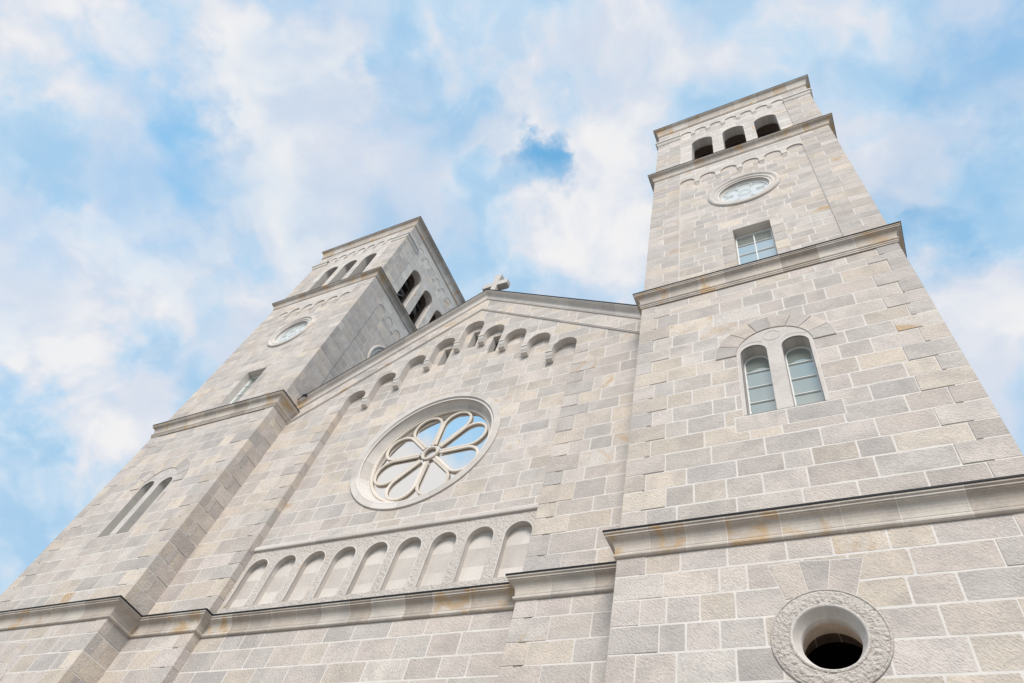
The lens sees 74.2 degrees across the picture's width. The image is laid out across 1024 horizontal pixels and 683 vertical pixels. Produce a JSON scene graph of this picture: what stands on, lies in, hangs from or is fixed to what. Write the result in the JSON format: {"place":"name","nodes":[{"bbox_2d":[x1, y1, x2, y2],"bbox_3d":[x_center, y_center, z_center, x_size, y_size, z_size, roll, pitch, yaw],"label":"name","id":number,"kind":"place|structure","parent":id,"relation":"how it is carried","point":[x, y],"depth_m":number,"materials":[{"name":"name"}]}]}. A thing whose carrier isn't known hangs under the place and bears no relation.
{"place":"outdoors","nodes":[
{"label":"outdoors","id":0,"kind":"place"},
{"bbox_2d":[0,74,1023,682],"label":"church","id":1,"kind":"structure","parent":0,"point":[758,432],"depth_m":18.77,"materials":[{"name":"stone"}]},
{"bbox_2d":[0,661,6,679],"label":"oculus window","id":2,"kind":"structure","parent":1,"relation":"in","point":[3,665],"depth_m":20.11,"materials":[{"name":"stone"}]},
{"bbox_2d":[96,468,176,537],"bbox_3d":[-14.069,6.234,26.006,1.860,3.400,0.438,-15,-61,23],"label":"twin window","id":3,"kind":"structure","parent":1,"relation":"in","point":[144,498],"depth_m":25.98,"materials":[{"name":"grey stone"}]},
{"bbox_2d":[229,375,259,403],"bbox_3d":[-12.516,2.447,31.872,1.260,2.900,0.070,-15,-61,23],"label":"square window","id":4,"kind":"structure","parent":1,"relation":"in","point":[253,379],"depth_m":32.37,"materials":[{"name":"grey glass"}]},
{"bbox_2d":[267,316,314,346],"bbox_3d":[-11.610,-0.462,35.719,2.780,2.780,0.340,-15,-61,23],"label":"round window","id":5,"kind":"structure","parent":1,"relation":"in","point":[295,329],"depth_m":36.00,"materials":[{"name":"stone"}]},
{"bbox_2d":[367,345,384,358],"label":"round window","id":6,"kind":"structure","parent":1,"relation":"in","point":[377,348],"depth_m":35.56,"materials":[{"name":"stone"}]},
{"bbox_2d":[350,392,500,509],"bbox_3d":[-2.861,3.795,23.189,5.680,5.680,0.650,-15,-61,23],"label":"rose window","id":7,"kind":"structure","parent":1,"relation":"in","point":[434,444],"depth_m":23.44,"materials":[{"name":"stone"}]},
{"bbox_2d":[437,348,452,365],"bbox_3d":[-2.712,0.799,28.313,0.370,1.170,0.402,-15,-61,23],"label":"slit window","id":8,"kind":"structure","parent":1,"relation":"in","point":[447,352],"depth_m":28.54,"materials":[{"name":"stone"}]},
{"bbox_2d":[467,331,480,347],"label":"slit window","id":9,"kind":"structure","parent":1,"relation":"in","point":[474,339],"depth_m":28.81,"materials":[{"name":"stone"}]},
{"bbox_2d":[487,335,500,352],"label":"slit window","id":10,"kind":"structure","parent":1,"relation":"in","point":[495,341],"depth_m":27.69,"materials":[{"name":"stone"}]},
{"bbox_2d":[708,171,780,206],"bbox_3d":[9.166,-5.942,26.681,2.780,2.780,0.340,-15,-61,23],"label":"round window","id":11,"kind":"structure","parent":1,"relation":"in","point":[746,190],"depth_m":26.86,"materials":[{"name":"stone"}]},
{"bbox_2d":[735,228,777,264],"bbox_3d":[8.260,-3.034,22.834,1.260,2.900,0.070,-15,-61,23],"label":"square window","id":12,"kind":"structure","parent":1,"relation":"in","point":[761,244],"depth_m":23.16,"materials":[{"name":"blue glass"}]},
{"bbox_2d":[737,327,828,415],"bbox_3d":[6.707,0.753,16.968,1.860,3.400,0.438,-15,-61,23],"label":"twin window","id":13,"kind":"structure","parent":1,"relation":"in","point":[779,367],"depth_m":17.05,"materials":[{"name":"grey stone"}]},
{"bbox_2d":[770,589,893,682],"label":"oculus window","id":14,"kind":"structure","parent":1,"relation":"in","point":[812,619],"depth_m":10.98,"materials":[{"name":"stone"}]},
{"bbox_2d":[0,0,1023,594],"label":"sky","id":15,"kind":"structure","parent":0,"point":[172,171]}
]}

